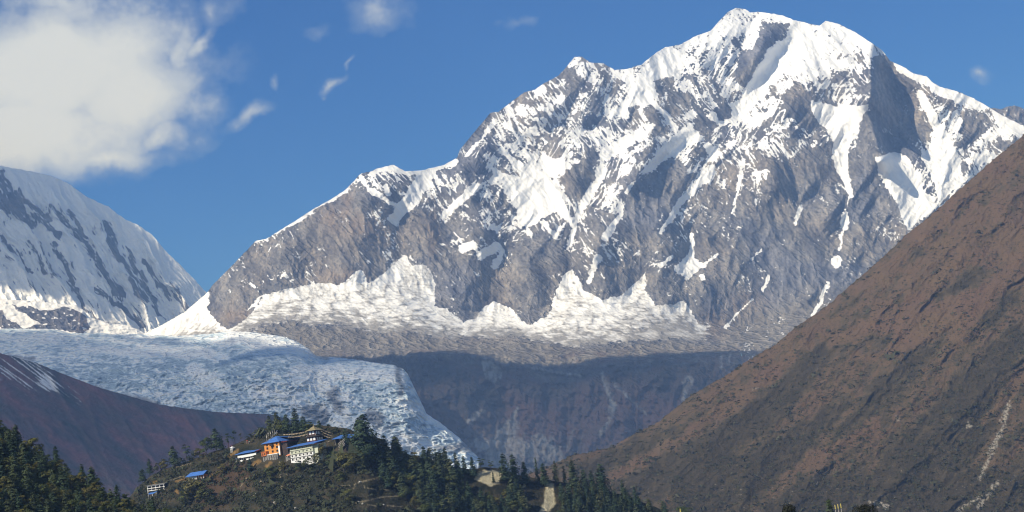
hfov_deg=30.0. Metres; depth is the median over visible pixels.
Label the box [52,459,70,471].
broadleaf tree
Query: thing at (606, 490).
fir tree
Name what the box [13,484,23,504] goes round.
pine tree
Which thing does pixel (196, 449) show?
broadleaf tree
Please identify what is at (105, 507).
broadleaf tree
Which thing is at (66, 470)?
pine tree
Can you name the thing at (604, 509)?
fir tree
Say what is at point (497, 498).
broadleaf tree
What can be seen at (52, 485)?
broadleaf tree
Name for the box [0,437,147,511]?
forest slope
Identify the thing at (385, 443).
fir tree
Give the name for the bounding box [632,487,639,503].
fir tree
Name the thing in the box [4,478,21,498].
pine tree
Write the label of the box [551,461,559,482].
fir tree
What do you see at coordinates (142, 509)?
broadleaf tree
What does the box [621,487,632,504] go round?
pine tree
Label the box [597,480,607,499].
fir tree
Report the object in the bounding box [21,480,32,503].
fir tree
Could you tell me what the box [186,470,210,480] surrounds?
house
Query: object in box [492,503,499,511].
fir tree
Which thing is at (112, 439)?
hillside
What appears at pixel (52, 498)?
pine tree
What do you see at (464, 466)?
fir tree
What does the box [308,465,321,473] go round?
shrub
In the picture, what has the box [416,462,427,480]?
pine tree
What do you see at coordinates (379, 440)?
broadleaf tree
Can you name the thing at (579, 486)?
fir tree
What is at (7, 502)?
pine tree
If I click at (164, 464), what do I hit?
broadleaf tree
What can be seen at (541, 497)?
knoll
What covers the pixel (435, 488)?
pine tree
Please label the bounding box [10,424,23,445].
pine tree
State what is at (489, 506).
fir tree
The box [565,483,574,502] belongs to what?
fir tree
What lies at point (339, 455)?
broadleaf tree
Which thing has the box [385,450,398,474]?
fir tree
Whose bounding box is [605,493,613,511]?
fir tree
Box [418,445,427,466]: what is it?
fir tree
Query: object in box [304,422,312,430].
broadleaf tree
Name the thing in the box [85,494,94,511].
fir tree
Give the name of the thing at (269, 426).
pine tree
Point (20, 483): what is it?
broadleaf tree
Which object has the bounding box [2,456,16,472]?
broadleaf tree
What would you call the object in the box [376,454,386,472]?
fir tree
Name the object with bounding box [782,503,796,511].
broadleaf tree
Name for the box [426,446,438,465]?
pine tree
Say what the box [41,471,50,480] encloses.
broadleaf tree
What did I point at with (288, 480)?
shrub
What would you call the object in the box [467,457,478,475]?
fir tree
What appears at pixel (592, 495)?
fir tree
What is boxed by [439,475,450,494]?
pine tree
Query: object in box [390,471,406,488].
broadleaf tree
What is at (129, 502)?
pine tree
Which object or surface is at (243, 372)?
glacier
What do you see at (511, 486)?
pine tree
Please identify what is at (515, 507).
broadleaf tree
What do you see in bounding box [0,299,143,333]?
rock step
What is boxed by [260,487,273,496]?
shrub
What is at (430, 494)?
pine tree
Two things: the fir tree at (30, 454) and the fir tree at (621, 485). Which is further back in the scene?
the fir tree at (621, 485)
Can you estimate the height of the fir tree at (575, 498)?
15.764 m
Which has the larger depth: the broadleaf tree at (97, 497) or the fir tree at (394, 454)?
the fir tree at (394, 454)
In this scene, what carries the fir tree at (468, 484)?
on the knoll
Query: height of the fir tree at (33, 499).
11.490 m
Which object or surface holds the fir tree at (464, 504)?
on the knoll
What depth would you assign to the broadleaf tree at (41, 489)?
711.40 m
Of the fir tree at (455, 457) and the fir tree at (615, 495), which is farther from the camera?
the fir tree at (615, 495)
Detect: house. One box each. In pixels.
[147,482,168,496]
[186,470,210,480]
[262,436,299,455]
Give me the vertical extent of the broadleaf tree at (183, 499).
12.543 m
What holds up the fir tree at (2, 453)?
on the forest slope at (104, 500)
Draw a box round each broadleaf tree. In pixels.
[0,438,7,449]
[0,476,10,492]
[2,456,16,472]
[15,478,31,494]
[15,495,28,507]
[25,463,37,476]
[26,437,43,453]
[33,447,41,458]
[38,484,50,495]
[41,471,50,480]
[46,482,57,493]
[47,460,58,473]
[49,489,61,498]
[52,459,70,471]
[60,489,73,499]
[64,499,80,511]
[67,475,76,487]
[71,481,83,491]
[74,502,85,511]
[75,472,86,488]
[81,487,94,497]
[87,498,99,509]
[89,482,101,495]
[92,478,104,488]
[94,493,103,503]
[95,487,105,497]
[99,502,110,511]
[110,499,120,511]
[117,498,131,511]
[121,494,131,502]
[138,504,146,511]
[159,459,168,467]
[176,490,192,506]
[183,478,205,502]
[194,448,203,458]
[196,485,212,500]
[198,437,214,456]
[216,463,228,473]
[264,466,277,475]
[276,420,285,429]
[277,461,286,471]
[294,460,302,469]
[301,458,315,469]
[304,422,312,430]
[311,452,325,465]
[318,443,328,459]
[325,451,338,465]
[335,452,351,468]
[336,471,343,481]
[340,489,356,502]
[341,453,359,472]
[362,445,375,460]
[367,435,384,452]
[369,455,379,467]
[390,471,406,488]
[397,485,411,500]
[402,473,414,486]
[404,475,419,489]
[409,452,420,462]
[409,487,421,498]
[409,496,421,508]
[420,504,430,511]
[433,500,440,511]
[446,475,457,490]
[479,501,486,510]
[484,491,491,502]
[493,497,499,506]
[509,500,518,511]
[589,487,598,495]
[676,506,692,511]
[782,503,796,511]
[851,503,877,511]
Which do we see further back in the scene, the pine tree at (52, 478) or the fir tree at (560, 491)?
the fir tree at (560, 491)
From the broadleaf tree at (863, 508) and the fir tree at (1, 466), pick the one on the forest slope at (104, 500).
the fir tree at (1, 466)
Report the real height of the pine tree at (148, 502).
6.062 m
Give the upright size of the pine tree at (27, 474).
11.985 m
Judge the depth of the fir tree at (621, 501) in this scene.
1253.12 m
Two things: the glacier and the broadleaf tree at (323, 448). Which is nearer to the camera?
the broadleaf tree at (323, 448)
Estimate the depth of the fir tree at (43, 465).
736.45 m
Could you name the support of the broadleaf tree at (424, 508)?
on the knoll
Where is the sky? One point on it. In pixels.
(211, 127)
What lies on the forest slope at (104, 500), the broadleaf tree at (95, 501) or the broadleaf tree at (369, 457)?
the broadleaf tree at (95, 501)
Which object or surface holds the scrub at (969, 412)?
on the hill
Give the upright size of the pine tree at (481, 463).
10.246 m
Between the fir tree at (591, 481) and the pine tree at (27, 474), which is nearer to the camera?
the pine tree at (27, 474)
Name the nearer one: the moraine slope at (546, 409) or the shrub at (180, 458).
the shrub at (180, 458)
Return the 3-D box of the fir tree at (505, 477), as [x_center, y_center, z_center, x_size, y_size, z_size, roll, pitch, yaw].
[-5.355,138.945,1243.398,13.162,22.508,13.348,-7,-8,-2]
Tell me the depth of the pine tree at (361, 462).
1196.12 m
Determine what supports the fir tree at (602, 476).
on the knoll
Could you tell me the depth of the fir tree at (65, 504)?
706.91 m
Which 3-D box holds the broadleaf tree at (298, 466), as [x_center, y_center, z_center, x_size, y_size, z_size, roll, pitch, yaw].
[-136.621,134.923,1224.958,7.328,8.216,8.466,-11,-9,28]
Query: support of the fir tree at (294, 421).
on the knoll
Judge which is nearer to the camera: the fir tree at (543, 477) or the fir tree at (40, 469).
the fir tree at (40, 469)
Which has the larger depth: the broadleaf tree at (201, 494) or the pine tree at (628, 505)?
the broadleaf tree at (201, 494)
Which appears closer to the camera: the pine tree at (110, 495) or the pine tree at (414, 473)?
the pine tree at (110, 495)
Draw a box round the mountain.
[144,8,1023,355]
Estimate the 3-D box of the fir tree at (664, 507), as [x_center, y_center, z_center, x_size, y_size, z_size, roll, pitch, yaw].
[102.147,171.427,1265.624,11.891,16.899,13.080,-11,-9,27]
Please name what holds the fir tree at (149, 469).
on the knoll
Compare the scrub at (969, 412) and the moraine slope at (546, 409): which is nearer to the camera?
the scrub at (969, 412)
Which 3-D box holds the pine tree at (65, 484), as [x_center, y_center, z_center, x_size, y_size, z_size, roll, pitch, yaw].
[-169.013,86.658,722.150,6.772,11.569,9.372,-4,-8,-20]
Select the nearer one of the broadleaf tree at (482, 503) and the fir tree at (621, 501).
the broadleaf tree at (482, 503)
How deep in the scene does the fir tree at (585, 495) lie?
1246.28 m
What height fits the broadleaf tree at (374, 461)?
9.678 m
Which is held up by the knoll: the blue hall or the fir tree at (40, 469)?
the blue hall
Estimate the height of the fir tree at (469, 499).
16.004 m
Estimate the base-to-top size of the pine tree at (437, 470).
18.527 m
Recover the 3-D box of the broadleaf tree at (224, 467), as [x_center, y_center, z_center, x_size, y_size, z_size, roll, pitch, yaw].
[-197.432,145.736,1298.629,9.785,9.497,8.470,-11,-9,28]
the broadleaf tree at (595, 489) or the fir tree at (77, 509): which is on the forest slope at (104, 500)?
the fir tree at (77, 509)
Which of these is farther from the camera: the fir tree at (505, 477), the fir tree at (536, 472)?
the fir tree at (536, 472)
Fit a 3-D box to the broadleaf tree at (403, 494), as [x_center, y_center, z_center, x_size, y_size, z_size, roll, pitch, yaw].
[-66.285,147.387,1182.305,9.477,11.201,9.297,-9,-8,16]
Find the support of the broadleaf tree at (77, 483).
on the forest slope at (104, 500)
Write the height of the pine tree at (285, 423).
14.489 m
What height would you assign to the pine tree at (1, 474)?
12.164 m
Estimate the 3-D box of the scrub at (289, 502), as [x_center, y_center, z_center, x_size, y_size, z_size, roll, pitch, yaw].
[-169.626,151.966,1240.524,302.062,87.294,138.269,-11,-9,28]
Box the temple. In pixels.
[304,424,323,443]
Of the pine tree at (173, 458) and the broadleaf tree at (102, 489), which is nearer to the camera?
the broadleaf tree at (102, 489)
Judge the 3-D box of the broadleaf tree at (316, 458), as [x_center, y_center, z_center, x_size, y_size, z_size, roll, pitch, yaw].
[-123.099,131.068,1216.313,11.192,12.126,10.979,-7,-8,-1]
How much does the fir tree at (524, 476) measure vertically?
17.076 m
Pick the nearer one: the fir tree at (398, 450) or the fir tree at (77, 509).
the fir tree at (77, 509)
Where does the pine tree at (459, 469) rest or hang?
on the knoll
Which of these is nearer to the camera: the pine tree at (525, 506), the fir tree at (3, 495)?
the fir tree at (3, 495)
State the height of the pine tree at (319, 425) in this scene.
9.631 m
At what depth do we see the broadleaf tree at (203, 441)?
1336.74 m
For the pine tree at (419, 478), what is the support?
on the knoll
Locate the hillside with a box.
[0,353,306,498]
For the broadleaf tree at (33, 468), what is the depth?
729.63 m
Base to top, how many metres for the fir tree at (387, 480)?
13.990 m
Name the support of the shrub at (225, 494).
on the knoll
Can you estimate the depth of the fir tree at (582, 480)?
1265.53 m
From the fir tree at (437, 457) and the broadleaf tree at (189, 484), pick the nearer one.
the fir tree at (437, 457)
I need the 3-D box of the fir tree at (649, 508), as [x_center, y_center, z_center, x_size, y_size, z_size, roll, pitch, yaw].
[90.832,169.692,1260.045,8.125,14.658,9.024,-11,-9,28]
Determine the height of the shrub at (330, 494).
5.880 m
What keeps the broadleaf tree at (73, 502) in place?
on the forest slope at (104, 500)
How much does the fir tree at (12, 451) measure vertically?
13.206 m
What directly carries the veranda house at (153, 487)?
on the knoll
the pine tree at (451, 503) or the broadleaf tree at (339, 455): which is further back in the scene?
the broadleaf tree at (339, 455)
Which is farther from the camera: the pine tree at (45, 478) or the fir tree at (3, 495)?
the pine tree at (45, 478)
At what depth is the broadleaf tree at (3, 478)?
701.82 m
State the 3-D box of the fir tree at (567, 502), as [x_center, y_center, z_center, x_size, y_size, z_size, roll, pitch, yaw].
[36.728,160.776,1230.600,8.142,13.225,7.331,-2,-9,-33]
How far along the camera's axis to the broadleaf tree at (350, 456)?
1194.03 m
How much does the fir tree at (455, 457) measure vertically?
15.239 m
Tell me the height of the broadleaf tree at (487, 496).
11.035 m
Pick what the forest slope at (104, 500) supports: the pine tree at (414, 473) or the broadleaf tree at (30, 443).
the broadleaf tree at (30, 443)
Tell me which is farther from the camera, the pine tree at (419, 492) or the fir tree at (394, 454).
the fir tree at (394, 454)
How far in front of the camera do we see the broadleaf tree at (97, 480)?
734.89 m
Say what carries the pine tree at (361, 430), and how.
on the knoll
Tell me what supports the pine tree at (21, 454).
on the forest slope at (104, 500)
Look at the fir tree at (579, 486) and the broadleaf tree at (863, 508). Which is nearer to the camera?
the broadleaf tree at (863, 508)
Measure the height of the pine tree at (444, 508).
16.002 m
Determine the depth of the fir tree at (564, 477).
1266.79 m
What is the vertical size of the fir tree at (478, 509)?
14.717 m
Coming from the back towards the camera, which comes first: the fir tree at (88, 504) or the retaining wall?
the retaining wall
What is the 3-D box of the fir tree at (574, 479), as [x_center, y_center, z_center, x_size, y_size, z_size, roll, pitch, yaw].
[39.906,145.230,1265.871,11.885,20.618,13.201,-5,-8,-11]
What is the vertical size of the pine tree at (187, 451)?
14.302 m
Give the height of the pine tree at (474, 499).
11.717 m
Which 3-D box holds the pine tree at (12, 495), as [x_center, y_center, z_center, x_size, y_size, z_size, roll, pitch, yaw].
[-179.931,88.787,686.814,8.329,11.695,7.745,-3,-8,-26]
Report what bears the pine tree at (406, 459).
on the knoll
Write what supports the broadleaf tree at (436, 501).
on the knoll
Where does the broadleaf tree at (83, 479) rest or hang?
on the forest slope at (104, 500)
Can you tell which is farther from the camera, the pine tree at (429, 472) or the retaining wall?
the retaining wall
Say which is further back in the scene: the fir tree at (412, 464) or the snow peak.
the snow peak
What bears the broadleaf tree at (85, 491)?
on the forest slope at (104, 500)
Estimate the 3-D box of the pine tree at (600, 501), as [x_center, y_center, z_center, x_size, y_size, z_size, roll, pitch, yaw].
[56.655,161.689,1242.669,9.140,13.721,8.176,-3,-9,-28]
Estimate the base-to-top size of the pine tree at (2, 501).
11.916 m
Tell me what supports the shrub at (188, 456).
on the knoll
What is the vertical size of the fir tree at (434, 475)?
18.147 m
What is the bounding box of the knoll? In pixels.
[129,425,661,511]
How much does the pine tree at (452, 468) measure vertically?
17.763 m
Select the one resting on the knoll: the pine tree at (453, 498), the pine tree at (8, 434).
the pine tree at (453, 498)
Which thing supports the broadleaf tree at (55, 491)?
on the forest slope at (104, 500)
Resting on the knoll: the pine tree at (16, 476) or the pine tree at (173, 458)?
the pine tree at (173, 458)
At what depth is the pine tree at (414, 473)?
1201.83 m
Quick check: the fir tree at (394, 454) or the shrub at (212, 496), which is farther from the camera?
the shrub at (212, 496)
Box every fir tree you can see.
[0,442,10,464]
[0,461,6,484]
[0,488,12,511]
[3,442,20,470]
[5,435,12,459]
[11,431,20,456]
[13,493,25,511]
[21,451,30,471]
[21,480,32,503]
[27,446,33,466]
[28,492,38,511]
[33,482,42,501]
[37,449,50,475]
[37,462,43,481]
[42,483,50,505]
[51,446,60,469]
[62,490,69,507]
[75,501,81,511]
[77,464,87,485]
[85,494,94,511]
[112,484,122,506]
[145,458,155,473]
[149,496,157,511]
[245,458,253,471]
[288,408,301,432]
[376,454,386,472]
[376,460,386,479]
[380,435,391,458]
[381,447,388,468]
[383,469,393,487]
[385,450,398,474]
[390,456,403,479]
[392,447,400,466]
[393,437,402,461]
[393,471,410,495]
[407,454,420,476]
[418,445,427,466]
[425,495,431,511]
[430,470,441,493]
[430,499,440,511]
[435,452,445,473]
[443,447,448,461]
[453,453,459,466]
[459,494,470,511]
[461,457,466,473]
[465,481,473,499]
[465,486,475,506]
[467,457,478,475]
[475,501,482,511]
[476,487,486,508]
[486,498,493,511]
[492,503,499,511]
[495,453,513,483]
[499,494,507,511]
[504,486,516,505]
[508,454,522,483]
[512,484,519,500]
[520,462,532,483]
[533,458,539,482]
[538,463,550,485]
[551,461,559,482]
[556,483,564,500]
[559,498,568,511]
[561,466,567,482]
[561,489,566,504]
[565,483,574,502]
[566,460,578,486]
[566,495,572,511]
[571,485,583,504]
[575,503,580,511]
[576,493,583,510]
[577,481,584,500]
[579,470,589,489]
[583,487,594,504]
[586,496,593,511]
[587,470,596,489]
[589,487,595,506]
[593,499,599,511]
[594,464,617,493]
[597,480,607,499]
[601,502,609,511]
[604,485,611,499]
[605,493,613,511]
[611,489,620,506]
[617,495,627,511]
[619,481,628,494]
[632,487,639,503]
[636,496,642,511]
[646,503,652,511]
[662,503,668,511]
[824,499,833,511]
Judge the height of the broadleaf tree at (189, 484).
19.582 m
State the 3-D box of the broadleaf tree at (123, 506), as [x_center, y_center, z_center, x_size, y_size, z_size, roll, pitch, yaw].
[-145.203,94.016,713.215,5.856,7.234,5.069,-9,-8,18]
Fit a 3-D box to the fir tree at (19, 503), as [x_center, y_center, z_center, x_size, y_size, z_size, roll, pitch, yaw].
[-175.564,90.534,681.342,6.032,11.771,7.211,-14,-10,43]
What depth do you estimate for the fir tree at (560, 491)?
1244.40 m
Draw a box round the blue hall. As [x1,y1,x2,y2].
[332,434,353,444]
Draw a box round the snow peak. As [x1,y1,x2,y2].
[0,166,206,332]
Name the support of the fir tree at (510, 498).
on the knoll
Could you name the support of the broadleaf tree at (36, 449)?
on the forest slope at (104, 500)
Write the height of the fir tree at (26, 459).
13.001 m
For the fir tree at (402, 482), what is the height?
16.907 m
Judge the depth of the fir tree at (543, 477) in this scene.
1257.40 m
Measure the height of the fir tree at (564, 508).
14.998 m
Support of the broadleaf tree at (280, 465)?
on the knoll
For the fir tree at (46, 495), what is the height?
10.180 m
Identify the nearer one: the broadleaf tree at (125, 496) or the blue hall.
the broadleaf tree at (125, 496)
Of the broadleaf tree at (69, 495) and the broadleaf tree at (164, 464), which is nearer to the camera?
the broadleaf tree at (69, 495)
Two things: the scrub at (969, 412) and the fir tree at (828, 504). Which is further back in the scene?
the scrub at (969, 412)
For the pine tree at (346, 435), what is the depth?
1229.13 m
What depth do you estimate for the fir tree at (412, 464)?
1210.01 m
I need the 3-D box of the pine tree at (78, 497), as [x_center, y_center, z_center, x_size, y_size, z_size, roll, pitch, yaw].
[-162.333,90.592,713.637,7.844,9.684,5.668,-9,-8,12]
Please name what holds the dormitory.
on the knoll
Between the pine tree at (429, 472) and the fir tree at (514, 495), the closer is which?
the pine tree at (429, 472)
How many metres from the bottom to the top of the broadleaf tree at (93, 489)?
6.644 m
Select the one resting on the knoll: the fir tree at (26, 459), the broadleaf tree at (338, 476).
the broadleaf tree at (338, 476)
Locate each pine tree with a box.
[0,428,6,439]
[0,467,8,488]
[0,491,5,509]
[1,487,16,509]
[3,430,14,455]
[3,499,15,511]
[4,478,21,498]
[8,457,24,481]
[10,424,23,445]
[13,473,22,489]
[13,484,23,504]
[16,442,31,464]
[21,465,39,487]
[32,471,41,487]
[35,502,45,511]
[39,499,53,511]
[40,472,49,487]
[43,492,60,511]
[45,469,61,490]
[56,470,73,493]
[59,463,72,480]
[73,485,87,505]
[84,466,101,488]
[107,489,113,502]
[124,498,132,510]
[138,469,146,481]
[146,501,151,511]
[167,446,180,465]
[181,444,189,459]
[207,428,225,451]
[265,415,272,432]
[271,412,280,431]
[280,414,291,431]
[297,415,306,431]
[316,420,322,430]
[341,428,350,447]
[344,414,387,459]
[357,450,368,467]
[389,436,405,459]
[399,462,408,477]
[401,450,410,465]
[411,468,416,486]
[414,484,426,503]
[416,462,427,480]
[416,475,426,493]
[422,457,431,470]
[422,485,437,506]
[423,462,438,486]
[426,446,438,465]
[431,481,442,499]
[434,463,448,485]
[439,451,449,472]
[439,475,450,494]
[439,498,448,511]
[443,495,456,511]
[445,458,457,475]
[447,465,461,488]
[449,493,460,511]
[455,462,464,479]
[472,496,478,508]
[476,458,484,471]
[504,478,516,494]
[515,490,527,506]
[516,494,532,511]
[570,499,579,511]
[594,494,603,510]
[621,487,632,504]
[624,497,633,511]
[645,499,654,511]
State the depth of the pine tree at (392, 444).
1224.02 m
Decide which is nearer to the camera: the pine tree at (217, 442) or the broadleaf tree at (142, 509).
the broadleaf tree at (142, 509)
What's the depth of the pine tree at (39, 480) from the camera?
721.84 m
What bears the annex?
on the knoll
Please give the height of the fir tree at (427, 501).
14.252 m
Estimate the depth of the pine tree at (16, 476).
712.73 m
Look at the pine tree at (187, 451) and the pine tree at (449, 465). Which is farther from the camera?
the pine tree at (187, 451)
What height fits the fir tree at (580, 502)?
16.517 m
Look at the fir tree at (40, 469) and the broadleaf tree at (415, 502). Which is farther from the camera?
the broadleaf tree at (415, 502)
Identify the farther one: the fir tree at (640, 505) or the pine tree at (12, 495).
the fir tree at (640, 505)
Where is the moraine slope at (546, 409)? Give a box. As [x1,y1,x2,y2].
[314,353,753,475]
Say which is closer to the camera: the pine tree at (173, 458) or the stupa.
the stupa
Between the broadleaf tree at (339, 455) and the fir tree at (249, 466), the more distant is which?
the fir tree at (249, 466)
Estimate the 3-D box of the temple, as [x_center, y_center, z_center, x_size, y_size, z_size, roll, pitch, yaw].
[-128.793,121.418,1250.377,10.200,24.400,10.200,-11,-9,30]
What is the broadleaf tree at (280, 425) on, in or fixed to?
on the knoll
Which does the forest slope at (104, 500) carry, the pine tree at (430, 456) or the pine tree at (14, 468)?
the pine tree at (14, 468)
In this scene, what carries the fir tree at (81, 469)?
on the forest slope at (104, 500)
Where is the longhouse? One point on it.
(243, 455)
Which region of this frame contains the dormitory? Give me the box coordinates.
[287,439,326,463]
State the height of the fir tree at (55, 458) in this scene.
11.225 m
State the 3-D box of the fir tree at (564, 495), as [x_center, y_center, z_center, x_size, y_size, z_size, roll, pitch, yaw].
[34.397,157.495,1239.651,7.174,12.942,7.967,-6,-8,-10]
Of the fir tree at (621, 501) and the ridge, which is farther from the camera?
the ridge
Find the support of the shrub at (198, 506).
on the knoll
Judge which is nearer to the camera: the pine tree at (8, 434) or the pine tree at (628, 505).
the pine tree at (8, 434)
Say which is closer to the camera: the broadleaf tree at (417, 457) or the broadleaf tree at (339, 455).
the broadleaf tree at (339, 455)
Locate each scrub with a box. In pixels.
[134,426,461,511]
[526,134,1023,511]
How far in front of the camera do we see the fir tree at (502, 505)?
1202.80 m
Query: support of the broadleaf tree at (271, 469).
on the knoll
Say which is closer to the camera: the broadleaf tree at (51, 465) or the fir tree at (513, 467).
the broadleaf tree at (51, 465)
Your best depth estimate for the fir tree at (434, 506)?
1170.53 m
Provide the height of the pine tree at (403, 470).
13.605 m
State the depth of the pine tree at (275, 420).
1290.52 m
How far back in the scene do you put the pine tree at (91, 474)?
734.44 m
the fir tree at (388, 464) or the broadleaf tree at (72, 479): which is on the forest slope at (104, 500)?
the broadleaf tree at (72, 479)
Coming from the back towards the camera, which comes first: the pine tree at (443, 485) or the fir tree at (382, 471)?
the pine tree at (443, 485)
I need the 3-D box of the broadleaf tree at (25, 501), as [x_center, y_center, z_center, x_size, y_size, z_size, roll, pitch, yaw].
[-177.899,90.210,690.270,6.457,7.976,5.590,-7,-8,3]
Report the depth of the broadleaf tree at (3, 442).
746.00 m
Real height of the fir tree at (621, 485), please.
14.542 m
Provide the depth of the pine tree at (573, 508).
1226.72 m
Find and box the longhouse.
[235,449,261,462]
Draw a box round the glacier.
[0,328,479,468]
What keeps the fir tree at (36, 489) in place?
on the forest slope at (104, 500)
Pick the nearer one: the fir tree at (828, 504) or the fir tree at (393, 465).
the fir tree at (828, 504)
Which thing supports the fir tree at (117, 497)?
on the forest slope at (104, 500)
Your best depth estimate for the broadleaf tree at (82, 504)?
702.85 m
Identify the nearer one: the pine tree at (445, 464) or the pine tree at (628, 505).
the pine tree at (445, 464)
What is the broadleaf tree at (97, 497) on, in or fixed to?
on the forest slope at (104, 500)
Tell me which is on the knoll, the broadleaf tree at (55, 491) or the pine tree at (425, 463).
the pine tree at (425, 463)
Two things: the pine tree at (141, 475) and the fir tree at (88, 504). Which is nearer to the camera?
the fir tree at (88, 504)
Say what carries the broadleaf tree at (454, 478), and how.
on the knoll
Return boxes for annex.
[261,451,267,456]
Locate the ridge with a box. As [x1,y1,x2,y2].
[991,105,1023,125]
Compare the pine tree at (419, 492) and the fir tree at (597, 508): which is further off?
the fir tree at (597, 508)
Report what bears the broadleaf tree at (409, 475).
on the knoll
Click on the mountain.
(742, 182)
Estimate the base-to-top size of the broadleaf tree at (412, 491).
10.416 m
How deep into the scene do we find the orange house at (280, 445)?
1261.91 m
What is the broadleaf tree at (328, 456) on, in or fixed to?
on the knoll
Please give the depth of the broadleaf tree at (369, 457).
1202.10 m
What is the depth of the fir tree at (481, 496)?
1202.79 m
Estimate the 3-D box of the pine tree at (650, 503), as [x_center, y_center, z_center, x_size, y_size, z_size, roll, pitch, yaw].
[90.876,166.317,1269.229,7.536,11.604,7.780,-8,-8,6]
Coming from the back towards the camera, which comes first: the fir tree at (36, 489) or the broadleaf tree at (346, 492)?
the broadleaf tree at (346, 492)
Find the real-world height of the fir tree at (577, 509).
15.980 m
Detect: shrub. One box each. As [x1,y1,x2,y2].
[153,463,164,470]
[172,457,185,465]
[185,450,196,460]
[192,503,203,509]
[205,495,217,503]
[214,497,223,503]
[218,490,234,496]
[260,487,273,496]
[283,474,292,482]
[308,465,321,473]
[325,489,336,497]
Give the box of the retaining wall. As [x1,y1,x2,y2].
[263,453,279,461]
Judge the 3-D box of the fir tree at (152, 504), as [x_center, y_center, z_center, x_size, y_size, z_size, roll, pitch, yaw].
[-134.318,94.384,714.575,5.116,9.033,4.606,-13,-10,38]
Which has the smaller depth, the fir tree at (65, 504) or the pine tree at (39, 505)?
the pine tree at (39, 505)
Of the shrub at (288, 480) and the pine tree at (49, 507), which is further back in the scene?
the shrub at (288, 480)
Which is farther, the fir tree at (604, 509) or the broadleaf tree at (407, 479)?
the fir tree at (604, 509)
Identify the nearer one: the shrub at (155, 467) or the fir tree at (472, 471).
the fir tree at (472, 471)
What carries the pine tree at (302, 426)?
on the knoll
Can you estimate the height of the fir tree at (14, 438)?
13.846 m
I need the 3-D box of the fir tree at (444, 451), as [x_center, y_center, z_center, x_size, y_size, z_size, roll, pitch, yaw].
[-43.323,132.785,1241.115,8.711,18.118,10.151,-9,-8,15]
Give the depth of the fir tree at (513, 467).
1249.39 m
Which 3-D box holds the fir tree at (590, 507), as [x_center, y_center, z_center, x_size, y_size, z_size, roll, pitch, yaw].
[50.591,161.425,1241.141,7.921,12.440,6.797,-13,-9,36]
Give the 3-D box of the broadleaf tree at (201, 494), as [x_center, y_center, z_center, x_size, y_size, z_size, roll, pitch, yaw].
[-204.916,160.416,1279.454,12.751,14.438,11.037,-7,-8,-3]
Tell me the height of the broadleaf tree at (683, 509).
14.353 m
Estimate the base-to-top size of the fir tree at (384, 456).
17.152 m
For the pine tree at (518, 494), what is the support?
on the knoll
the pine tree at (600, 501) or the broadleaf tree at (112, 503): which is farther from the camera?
the pine tree at (600, 501)
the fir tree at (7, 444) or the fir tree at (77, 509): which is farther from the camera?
the fir tree at (7, 444)
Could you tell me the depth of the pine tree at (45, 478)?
723.40 m
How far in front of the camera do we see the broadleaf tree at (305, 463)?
1218.28 m
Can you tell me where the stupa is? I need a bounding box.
[338,439,346,451]
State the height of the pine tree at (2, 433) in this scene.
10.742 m
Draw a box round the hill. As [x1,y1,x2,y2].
[528,135,1023,511]

